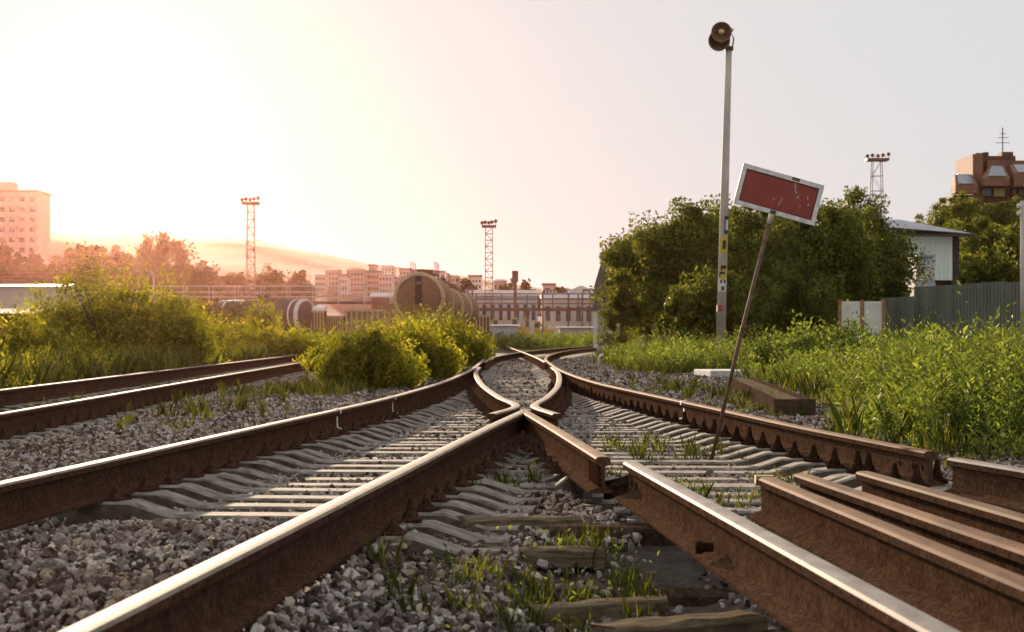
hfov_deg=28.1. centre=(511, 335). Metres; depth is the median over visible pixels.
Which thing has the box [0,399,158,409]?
concrete sleeper
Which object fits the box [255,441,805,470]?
concrete sleeper
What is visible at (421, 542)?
concrete sleeper
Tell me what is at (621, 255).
tree
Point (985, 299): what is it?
corrugated fence
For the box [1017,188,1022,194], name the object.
window
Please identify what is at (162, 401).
concrete sleeper
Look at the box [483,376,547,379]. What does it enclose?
concrete sleeper
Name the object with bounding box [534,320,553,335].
rail trolley
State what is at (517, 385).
concrete sleeper
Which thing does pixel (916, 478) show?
concrete sleeper
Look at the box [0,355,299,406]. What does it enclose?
siding rail
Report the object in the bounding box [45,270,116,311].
tree
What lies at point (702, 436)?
concrete sleeper
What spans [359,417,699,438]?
concrete sleeper
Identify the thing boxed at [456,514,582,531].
old timber
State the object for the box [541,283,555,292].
town block
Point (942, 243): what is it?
pale house
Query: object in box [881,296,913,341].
corrugated fence
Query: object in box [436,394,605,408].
concrete sleeper
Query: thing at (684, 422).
concrete sleeper
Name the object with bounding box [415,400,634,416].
concrete sleeper
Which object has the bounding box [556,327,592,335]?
block wall
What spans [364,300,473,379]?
bush
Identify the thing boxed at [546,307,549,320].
window
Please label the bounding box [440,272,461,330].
tank wagon
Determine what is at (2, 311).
shed
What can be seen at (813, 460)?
concrete sleeper
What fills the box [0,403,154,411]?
concrete sleeper
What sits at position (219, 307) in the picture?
bush
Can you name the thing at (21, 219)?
window
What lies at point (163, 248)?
tree
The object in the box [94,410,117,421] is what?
concrete sleeper
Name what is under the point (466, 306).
tank wagon
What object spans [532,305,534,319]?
window
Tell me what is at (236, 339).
bush
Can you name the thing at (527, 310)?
girder bridge
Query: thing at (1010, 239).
tree
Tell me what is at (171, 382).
concrete sleeper
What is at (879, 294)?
tree
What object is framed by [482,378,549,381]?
concrete sleeper
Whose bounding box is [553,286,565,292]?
tree
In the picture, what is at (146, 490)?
concrete sleeper
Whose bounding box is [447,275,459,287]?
town house
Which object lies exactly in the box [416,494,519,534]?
concrete sleeper
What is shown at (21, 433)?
concrete sleeper
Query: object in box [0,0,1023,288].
sky
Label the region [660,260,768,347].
tree
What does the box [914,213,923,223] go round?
tree
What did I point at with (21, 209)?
window
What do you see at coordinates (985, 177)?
brick house
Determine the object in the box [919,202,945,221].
tree
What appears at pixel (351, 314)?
open wagon
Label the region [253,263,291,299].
tree
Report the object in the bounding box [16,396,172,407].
concrete sleeper
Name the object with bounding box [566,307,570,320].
window
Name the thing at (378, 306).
long building
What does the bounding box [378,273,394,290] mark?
town house
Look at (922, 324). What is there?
bush
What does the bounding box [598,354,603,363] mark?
marker stub
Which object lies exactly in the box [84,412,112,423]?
concrete sleeper
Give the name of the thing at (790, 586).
broken rail
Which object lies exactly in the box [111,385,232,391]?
concrete sleeper
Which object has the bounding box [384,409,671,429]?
concrete sleeper
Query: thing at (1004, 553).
stored rail
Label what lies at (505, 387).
concrete sleeper
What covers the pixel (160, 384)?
concrete sleeper
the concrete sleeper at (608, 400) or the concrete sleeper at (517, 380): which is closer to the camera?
the concrete sleeper at (608, 400)
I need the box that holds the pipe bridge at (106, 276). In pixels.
[0,272,149,300]
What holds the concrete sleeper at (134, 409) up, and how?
on the ground at (683, 570)
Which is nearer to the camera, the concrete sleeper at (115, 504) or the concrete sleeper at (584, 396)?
the concrete sleeper at (115, 504)
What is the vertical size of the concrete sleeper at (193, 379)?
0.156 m
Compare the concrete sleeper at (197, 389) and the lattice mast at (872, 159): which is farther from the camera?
the lattice mast at (872, 159)
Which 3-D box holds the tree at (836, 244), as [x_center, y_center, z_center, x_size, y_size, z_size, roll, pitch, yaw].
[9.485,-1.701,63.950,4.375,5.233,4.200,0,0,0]
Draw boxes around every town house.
[314,273,329,293]
[325,268,341,290]
[347,268,366,294]
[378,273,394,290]
[381,265,395,276]
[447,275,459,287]
[493,279,507,289]
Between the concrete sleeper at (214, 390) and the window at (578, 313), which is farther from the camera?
the window at (578, 313)
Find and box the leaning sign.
[710,163,823,459]
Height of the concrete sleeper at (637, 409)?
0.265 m
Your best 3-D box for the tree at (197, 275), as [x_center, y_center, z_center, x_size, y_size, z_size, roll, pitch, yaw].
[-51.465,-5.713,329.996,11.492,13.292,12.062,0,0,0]
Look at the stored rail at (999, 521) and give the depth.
7.64 m
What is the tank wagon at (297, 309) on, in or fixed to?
on the ground at (683, 570)
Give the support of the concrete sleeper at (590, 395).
on the ground at (683, 570)
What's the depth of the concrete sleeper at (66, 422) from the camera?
17.81 m
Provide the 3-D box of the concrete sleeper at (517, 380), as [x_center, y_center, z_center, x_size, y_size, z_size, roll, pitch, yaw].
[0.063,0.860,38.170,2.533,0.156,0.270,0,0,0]
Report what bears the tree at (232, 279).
on the ground at (683, 570)
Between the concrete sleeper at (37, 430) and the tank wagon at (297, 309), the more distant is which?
the tank wagon at (297, 309)
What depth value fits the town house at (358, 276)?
612.00 m
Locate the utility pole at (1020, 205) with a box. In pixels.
[1017,201,1023,336]
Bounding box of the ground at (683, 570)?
[3,348,1022,631]
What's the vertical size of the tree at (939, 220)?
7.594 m
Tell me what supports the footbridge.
on the ground at (683, 570)
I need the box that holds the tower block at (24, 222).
[0,182,50,267]
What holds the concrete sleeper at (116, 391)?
on the ground at (683, 570)
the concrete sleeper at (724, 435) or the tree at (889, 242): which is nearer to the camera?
the concrete sleeper at (724, 435)
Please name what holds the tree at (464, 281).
on the hills
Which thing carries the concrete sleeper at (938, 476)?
on the ground at (683, 570)
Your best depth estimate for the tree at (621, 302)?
65.88 m
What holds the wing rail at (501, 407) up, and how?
on the concrete sleeper
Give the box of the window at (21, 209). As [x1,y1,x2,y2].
[19,207,24,211]
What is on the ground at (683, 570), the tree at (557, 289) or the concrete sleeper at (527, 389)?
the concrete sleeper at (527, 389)
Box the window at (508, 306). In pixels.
[507,305,510,319]
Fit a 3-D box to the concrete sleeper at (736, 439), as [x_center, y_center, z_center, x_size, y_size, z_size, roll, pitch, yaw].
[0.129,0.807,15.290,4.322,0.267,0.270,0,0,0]
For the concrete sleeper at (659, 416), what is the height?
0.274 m
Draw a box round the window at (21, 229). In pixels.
[19,227,24,231]
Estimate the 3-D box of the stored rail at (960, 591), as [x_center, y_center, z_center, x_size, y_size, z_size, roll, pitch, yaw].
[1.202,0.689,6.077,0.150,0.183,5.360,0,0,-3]
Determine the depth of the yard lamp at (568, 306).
234.92 m
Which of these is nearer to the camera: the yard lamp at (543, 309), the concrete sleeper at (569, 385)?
the concrete sleeper at (569, 385)
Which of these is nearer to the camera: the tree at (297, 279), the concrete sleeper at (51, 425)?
the concrete sleeper at (51, 425)
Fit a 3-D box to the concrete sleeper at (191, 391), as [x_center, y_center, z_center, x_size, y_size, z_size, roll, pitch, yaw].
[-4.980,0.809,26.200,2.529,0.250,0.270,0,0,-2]
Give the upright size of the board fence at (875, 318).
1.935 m
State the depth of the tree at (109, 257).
439.10 m
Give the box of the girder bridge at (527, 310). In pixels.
[466,293,592,326]
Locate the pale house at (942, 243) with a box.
[873,220,973,287]
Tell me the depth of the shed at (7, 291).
130.00 m
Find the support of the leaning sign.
on the ground at (683, 570)
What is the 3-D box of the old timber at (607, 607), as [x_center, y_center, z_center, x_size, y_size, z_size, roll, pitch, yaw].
[0.301,0.970,7.200,0.563,0.080,0.113,0,0,-29]
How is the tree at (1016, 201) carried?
on the ground at (683, 570)
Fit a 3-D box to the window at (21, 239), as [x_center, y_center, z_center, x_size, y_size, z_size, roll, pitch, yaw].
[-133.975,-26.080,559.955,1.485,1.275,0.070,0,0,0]
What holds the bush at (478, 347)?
on the ground at (683, 570)
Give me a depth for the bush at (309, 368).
43.90 m
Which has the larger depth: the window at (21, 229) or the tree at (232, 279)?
the window at (21, 229)
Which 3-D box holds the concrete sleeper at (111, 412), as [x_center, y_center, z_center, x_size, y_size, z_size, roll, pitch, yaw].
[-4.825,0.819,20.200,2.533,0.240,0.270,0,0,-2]
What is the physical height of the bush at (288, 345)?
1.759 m
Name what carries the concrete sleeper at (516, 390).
on the ground at (683, 570)
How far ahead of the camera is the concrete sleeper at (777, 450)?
13.64 m
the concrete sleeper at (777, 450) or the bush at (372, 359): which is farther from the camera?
the bush at (372, 359)
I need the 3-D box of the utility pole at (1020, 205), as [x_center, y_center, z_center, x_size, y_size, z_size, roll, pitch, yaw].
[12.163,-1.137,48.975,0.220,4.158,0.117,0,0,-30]
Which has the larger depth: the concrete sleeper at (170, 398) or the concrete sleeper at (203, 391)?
the concrete sleeper at (203, 391)
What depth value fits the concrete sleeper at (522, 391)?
30.86 m
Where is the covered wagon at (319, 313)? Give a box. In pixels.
[306,306,327,335]
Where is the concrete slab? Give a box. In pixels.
[694,369,749,376]
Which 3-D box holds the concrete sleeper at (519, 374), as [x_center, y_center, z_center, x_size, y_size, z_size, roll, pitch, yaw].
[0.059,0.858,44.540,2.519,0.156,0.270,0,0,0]
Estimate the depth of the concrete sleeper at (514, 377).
40.82 m
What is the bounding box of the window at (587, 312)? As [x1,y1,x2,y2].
[586,307,588,320]
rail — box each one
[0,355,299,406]
[0,359,484,530]
[0,362,305,435]
[59,410,527,631]
[471,367,519,423]
[483,346,591,369]
[505,345,546,369]
[523,410,612,492]
[530,367,564,426]
[544,348,944,485]
[615,461,959,631]
[746,475,1023,631]
[793,473,1023,575]
[856,471,1023,543]
[943,457,1023,512]
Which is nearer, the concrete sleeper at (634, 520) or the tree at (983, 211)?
the concrete sleeper at (634, 520)
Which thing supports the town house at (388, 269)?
on the hills
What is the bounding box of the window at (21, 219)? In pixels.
[19,217,24,221]
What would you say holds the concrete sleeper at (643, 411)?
on the ground at (683, 570)
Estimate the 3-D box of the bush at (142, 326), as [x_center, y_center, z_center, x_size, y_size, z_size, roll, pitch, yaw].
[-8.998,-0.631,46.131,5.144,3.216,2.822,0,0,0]
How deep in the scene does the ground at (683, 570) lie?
8.25 m
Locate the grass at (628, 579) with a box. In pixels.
[0,341,1023,631]
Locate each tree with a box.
[0,240,47,282]
[0,275,65,282]
[38,247,103,278]
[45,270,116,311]
[74,243,134,300]
[105,231,198,318]
[157,260,227,317]
[214,271,257,299]
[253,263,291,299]
[285,269,317,300]
[457,277,478,289]
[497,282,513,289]
[513,278,541,326]
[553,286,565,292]
[588,225,684,348]
[593,268,646,350]
[628,196,752,343]
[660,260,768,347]
[701,193,819,336]
[743,257,850,341]
[744,197,885,332]
[752,205,825,330]
[838,185,934,300]
[854,281,902,300]
[874,247,914,300]
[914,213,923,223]
[917,207,978,253]
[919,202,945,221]
[932,190,984,232]
[946,215,1018,256]
[957,246,1019,331]
[975,201,1019,233]
[978,202,998,221]
[981,222,1019,281]
[992,194,1023,217]
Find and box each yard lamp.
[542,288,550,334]
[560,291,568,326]
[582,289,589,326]
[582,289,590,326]
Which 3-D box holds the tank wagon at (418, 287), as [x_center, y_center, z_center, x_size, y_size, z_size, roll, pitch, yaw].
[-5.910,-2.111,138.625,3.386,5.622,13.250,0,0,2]
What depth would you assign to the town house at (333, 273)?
612.00 m
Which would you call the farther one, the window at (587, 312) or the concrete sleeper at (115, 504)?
the window at (587, 312)
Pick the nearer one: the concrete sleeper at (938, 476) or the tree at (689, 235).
the concrete sleeper at (938, 476)
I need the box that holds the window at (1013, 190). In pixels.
[1011,188,1015,194]
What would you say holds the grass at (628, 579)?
on the ground at (683, 570)
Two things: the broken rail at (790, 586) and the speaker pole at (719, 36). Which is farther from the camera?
the speaker pole at (719, 36)
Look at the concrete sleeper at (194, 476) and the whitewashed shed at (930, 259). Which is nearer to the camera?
the concrete sleeper at (194, 476)
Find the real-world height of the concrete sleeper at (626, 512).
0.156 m
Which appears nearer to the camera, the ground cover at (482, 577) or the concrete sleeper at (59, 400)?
the ground cover at (482, 577)
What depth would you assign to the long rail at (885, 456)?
13.79 m
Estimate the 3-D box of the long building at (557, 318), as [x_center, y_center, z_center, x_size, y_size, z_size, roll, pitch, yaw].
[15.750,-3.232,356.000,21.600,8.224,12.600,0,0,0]
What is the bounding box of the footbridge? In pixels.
[84,286,393,328]
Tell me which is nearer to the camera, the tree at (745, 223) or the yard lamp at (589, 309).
the tree at (745, 223)
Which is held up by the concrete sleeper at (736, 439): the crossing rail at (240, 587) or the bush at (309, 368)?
the crossing rail at (240, 587)
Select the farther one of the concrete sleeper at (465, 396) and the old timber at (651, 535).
the concrete sleeper at (465, 396)
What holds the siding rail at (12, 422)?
on the ground at (683, 570)
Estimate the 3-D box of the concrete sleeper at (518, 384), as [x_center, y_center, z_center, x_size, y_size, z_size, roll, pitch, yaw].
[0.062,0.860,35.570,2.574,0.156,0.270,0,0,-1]
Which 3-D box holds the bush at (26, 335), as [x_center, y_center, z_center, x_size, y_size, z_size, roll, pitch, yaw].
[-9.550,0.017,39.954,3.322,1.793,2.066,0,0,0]
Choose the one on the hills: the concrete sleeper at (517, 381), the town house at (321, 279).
the town house at (321, 279)
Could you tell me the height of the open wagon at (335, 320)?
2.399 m
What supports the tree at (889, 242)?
on the ground at (683, 570)
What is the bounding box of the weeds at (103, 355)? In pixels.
[0,336,284,388]
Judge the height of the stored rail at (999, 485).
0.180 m
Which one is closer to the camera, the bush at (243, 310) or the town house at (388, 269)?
the bush at (243, 310)
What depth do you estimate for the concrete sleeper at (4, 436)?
15.40 m
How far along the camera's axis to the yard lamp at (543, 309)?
234.94 m
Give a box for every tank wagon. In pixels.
[214,289,325,333]
[393,262,453,333]
[439,278,470,330]
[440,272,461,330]
[447,282,479,333]
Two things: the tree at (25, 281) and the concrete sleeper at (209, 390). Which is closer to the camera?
the concrete sleeper at (209, 390)
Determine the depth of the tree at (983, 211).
213.81 m
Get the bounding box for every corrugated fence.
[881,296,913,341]
[914,281,1019,338]
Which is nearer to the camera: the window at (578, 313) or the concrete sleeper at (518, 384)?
the concrete sleeper at (518, 384)
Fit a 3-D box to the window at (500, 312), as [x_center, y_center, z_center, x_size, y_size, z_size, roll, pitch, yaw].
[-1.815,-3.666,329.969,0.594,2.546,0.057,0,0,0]
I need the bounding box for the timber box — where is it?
[727,377,815,415]
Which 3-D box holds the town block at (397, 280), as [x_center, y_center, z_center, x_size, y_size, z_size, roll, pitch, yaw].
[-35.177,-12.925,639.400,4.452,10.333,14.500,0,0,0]
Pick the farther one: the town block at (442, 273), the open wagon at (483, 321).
the town block at (442, 273)
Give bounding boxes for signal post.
[512,271,517,316]
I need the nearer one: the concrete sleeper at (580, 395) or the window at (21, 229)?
the concrete sleeper at (580, 395)
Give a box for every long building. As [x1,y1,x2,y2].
[370,291,403,330]
[465,290,538,339]
[540,294,592,337]
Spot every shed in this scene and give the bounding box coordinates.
[0,284,83,309]
[0,309,51,341]
[906,255,935,295]
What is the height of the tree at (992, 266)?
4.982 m
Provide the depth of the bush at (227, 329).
65.97 m
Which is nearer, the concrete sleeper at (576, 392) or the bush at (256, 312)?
the concrete sleeper at (576, 392)
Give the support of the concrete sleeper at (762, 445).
on the ground at (683, 570)
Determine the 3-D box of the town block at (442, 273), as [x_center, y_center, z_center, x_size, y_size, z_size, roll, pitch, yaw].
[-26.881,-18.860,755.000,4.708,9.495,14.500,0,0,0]
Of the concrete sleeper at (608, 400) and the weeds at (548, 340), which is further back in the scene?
the weeds at (548, 340)
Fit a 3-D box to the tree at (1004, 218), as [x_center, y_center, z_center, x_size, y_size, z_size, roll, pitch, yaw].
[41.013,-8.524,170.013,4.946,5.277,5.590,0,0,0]
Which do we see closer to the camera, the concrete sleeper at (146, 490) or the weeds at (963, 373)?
the concrete sleeper at (146, 490)
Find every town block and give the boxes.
[338,274,350,295]
[366,270,382,293]
[368,264,377,269]
[394,277,402,289]
[399,268,411,276]
[433,271,445,277]
[468,275,482,289]
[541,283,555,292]
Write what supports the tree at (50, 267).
on the ground at (683, 570)
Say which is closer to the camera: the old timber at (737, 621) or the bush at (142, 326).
the old timber at (737, 621)
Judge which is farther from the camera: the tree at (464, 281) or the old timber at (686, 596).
the tree at (464, 281)
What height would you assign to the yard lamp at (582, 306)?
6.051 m
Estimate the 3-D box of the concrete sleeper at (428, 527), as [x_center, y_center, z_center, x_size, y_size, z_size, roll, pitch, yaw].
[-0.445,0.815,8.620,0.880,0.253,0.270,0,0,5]
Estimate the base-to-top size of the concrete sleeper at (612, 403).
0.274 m
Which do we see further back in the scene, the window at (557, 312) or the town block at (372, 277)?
the town block at (372, 277)
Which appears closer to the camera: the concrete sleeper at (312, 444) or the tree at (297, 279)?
the concrete sleeper at (312, 444)
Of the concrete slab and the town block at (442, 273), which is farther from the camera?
the town block at (442, 273)
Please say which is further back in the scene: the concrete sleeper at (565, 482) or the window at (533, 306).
the window at (533, 306)
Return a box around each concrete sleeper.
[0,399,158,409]
[0,401,139,413]
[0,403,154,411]
[0,427,36,444]
[9,426,52,442]
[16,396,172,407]
[22,396,178,405]
[27,420,73,441]
[36,394,182,403]
[41,392,188,402]
[41,485,528,527]
[42,417,81,434]
[54,391,197,400]
[58,414,87,430]
[60,389,202,398]
[72,414,93,424]
[73,388,207,397]
[80,387,210,396]
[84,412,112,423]
[86,386,215,394]
[92,384,215,393]
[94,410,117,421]
[105,384,219,392]
[105,407,123,416]
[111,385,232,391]
[116,404,138,415]
[118,388,236,390]
[124,471,536,514]
[143,383,256,385]
[155,468,542,504]
[156,381,263,383]
[176,378,276,380]
[179,464,548,496]
[200,451,862,496]
[217,447,847,482]
[236,444,828,476]
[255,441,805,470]
[272,435,788,465]
[290,432,770,459]
[300,427,755,456]
[314,426,744,451]
[328,425,731,448]
[338,420,709,440]
[339,419,721,443]
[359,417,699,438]
[359,517,501,562]
[368,411,690,434]
[377,411,679,430]
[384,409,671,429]
[392,405,663,426]
[398,405,655,423]
[399,499,512,547]
[404,402,647,421]
[410,401,640,419]
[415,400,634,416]
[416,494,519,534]
[420,400,627,414]
[424,398,622,413]
[428,394,616,411]
[433,395,610,409]
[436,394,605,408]
[440,393,601,406]
[443,392,596,404]
[446,387,592,403]
[449,389,588,401]
[451,387,585,400]
[453,387,582,399]
[456,386,579,398]
[458,383,577,393]
[459,383,574,396]
[461,383,572,394]
[463,381,570,393]
[465,381,568,392]
[466,379,566,391]
[467,380,564,390]
[470,378,563,389]
[471,378,547,388]
[481,374,549,377]
[481,380,550,384]
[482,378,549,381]
[483,371,546,374]
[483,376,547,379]
[483,377,548,380]
[485,381,550,385]
[583,452,876,497]
[592,459,951,504]
[602,463,951,511]
[614,506,760,523]
[627,506,1023,526]
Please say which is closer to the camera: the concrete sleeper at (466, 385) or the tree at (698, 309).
the concrete sleeper at (466, 385)
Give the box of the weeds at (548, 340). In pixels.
[228,330,698,349]
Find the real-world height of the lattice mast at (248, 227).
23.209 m
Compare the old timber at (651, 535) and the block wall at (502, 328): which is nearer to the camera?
the old timber at (651, 535)
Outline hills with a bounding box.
[50,228,761,337]
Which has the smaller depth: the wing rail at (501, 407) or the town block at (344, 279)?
the wing rail at (501, 407)
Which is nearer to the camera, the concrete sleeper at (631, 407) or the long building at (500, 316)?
the concrete sleeper at (631, 407)
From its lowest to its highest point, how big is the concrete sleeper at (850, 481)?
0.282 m
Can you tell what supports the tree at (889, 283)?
on the ground at (683, 570)
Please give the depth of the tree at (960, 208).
174.72 m
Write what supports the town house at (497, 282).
on the hills
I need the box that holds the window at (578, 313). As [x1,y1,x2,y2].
[576,307,580,320]
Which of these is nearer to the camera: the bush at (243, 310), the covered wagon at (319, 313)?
the bush at (243, 310)
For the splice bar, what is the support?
on the crossing rail at (582, 465)
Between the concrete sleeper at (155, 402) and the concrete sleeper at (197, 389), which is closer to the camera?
the concrete sleeper at (155, 402)
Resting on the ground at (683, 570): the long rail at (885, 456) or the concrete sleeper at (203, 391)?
the concrete sleeper at (203, 391)
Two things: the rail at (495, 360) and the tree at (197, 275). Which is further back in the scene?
the tree at (197, 275)
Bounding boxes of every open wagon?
[326,316,344,334]
[345,309,385,333]
[473,315,490,336]
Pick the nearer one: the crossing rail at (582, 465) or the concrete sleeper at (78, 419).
the crossing rail at (582, 465)
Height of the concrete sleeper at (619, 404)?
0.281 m
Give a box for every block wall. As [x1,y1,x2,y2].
[491,325,519,336]
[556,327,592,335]
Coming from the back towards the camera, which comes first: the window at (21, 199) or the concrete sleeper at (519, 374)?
the window at (21, 199)
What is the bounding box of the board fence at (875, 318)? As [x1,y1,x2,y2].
[838,300,884,340]
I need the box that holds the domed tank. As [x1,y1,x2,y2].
[568,285,593,292]
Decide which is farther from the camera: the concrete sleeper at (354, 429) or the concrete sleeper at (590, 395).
the concrete sleeper at (590, 395)
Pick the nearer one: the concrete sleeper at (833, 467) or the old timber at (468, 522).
the old timber at (468, 522)
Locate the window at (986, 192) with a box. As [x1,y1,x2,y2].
[982,188,990,196]
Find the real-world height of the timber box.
0.190 m
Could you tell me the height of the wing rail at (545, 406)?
0.180 m
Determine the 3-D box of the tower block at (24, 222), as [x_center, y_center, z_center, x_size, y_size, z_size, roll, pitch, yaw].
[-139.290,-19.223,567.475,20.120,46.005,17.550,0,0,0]
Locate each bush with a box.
[0,291,106,363]
[1,236,226,365]
[95,285,242,351]
[171,292,247,334]
[180,310,251,337]
[214,310,337,362]
[225,298,258,323]
[240,295,286,340]
[292,329,347,372]
[304,305,431,388]
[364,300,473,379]
[401,298,497,366]
[741,309,889,368]
[860,319,953,375]
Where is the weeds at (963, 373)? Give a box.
[599,271,1023,460]
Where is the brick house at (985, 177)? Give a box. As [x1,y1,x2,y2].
[939,127,1023,206]
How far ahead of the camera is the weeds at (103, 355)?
37.13 m
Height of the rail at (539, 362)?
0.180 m
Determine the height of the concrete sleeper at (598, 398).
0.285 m
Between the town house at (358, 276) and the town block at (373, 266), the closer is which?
the town house at (358, 276)
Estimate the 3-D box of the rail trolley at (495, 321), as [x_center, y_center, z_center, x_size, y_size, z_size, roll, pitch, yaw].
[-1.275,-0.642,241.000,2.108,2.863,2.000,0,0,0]
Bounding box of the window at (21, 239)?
[19,237,24,241]
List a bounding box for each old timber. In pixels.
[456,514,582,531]
[477,544,604,569]
[527,596,669,626]
[550,524,676,545]
[575,586,739,606]
[589,610,767,631]
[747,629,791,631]
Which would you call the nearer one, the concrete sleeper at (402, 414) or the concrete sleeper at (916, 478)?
the concrete sleeper at (916, 478)
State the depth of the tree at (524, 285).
419.71 m
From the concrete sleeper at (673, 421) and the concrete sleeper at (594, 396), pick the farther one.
the concrete sleeper at (594, 396)
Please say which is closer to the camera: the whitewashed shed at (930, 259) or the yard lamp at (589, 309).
the whitewashed shed at (930, 259)
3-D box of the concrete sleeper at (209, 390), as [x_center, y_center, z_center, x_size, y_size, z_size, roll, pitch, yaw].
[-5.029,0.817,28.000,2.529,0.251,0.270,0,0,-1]
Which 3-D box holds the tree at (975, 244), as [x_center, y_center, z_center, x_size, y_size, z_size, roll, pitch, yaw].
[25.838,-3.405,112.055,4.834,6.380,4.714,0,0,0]
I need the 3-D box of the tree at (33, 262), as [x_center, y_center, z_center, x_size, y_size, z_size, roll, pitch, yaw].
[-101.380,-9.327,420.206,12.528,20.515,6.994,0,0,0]
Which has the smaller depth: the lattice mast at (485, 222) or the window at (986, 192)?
the window at (986, 192)
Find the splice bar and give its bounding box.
[603,475,628,499]
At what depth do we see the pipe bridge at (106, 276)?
215.00 m
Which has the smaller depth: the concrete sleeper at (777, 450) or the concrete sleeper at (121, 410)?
the concrete sleeper at (777, 450)
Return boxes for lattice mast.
[240,196,259,298]
[480,219,497,328]
[864,152,889,210]
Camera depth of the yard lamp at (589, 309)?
234.94 m
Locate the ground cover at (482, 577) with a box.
[335,436,1008,631]
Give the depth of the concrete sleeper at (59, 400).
24.92 m
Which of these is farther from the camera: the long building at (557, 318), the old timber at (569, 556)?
the long building at (557, 318)
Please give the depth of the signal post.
299.80 m
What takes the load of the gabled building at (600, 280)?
on the ground at (683, 570)
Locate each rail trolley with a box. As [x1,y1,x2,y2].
[493,318,508,324]
[512,317,529,338]
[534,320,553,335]
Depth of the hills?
777.26 m
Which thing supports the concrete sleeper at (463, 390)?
on the ground at (683, 570)
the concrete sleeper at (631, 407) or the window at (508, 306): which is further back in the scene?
the window at (508, 306)
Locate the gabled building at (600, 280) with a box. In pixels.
[592,240,683,352]
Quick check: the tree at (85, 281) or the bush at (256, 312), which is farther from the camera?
the tree at (85, 281)
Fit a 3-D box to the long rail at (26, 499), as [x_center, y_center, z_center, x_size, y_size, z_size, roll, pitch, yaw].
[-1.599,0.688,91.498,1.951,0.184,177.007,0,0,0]
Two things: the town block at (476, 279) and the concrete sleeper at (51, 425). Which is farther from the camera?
the town block at (476, 279)
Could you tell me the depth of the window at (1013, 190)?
230.03 m
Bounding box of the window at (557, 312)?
[556,307,559,320]
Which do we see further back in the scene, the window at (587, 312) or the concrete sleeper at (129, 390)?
the window at (587, 312)
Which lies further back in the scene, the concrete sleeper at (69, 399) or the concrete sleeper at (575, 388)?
the concrete sleeper at (575, 388)
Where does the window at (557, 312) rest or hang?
in the long building at (557, 318)
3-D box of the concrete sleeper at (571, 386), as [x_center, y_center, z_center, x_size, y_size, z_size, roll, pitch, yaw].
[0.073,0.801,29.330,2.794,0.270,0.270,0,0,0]
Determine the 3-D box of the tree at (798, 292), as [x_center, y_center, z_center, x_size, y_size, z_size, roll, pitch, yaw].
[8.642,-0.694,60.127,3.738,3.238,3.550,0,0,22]
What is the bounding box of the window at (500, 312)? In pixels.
[499,305,502,319]
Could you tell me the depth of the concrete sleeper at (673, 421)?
18.35 m
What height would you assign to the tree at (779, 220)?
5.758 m
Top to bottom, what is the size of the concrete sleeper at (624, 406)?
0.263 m
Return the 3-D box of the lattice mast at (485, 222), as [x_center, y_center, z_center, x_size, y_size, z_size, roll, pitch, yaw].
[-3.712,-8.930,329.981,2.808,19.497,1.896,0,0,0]
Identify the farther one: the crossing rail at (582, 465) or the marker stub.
the marker stub
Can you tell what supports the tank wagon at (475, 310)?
on the ground at (683, 570)
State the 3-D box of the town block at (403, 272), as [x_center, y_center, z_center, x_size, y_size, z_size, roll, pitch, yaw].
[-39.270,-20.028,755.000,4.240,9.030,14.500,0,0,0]
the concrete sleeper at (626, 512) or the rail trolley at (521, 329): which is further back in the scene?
the rail trolley at (521, 329)
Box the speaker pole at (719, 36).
[708,22,733,352]
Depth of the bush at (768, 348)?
37.78 m
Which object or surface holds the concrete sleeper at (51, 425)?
on the ground at (683, 570)
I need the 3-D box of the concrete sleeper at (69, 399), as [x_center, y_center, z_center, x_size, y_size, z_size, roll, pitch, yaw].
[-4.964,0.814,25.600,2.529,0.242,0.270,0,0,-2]
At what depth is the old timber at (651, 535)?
8.81 m
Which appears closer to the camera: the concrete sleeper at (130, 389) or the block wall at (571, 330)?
the concrete sleeper at (130, 389)
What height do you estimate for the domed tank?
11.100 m
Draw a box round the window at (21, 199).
[19,197,24,201]

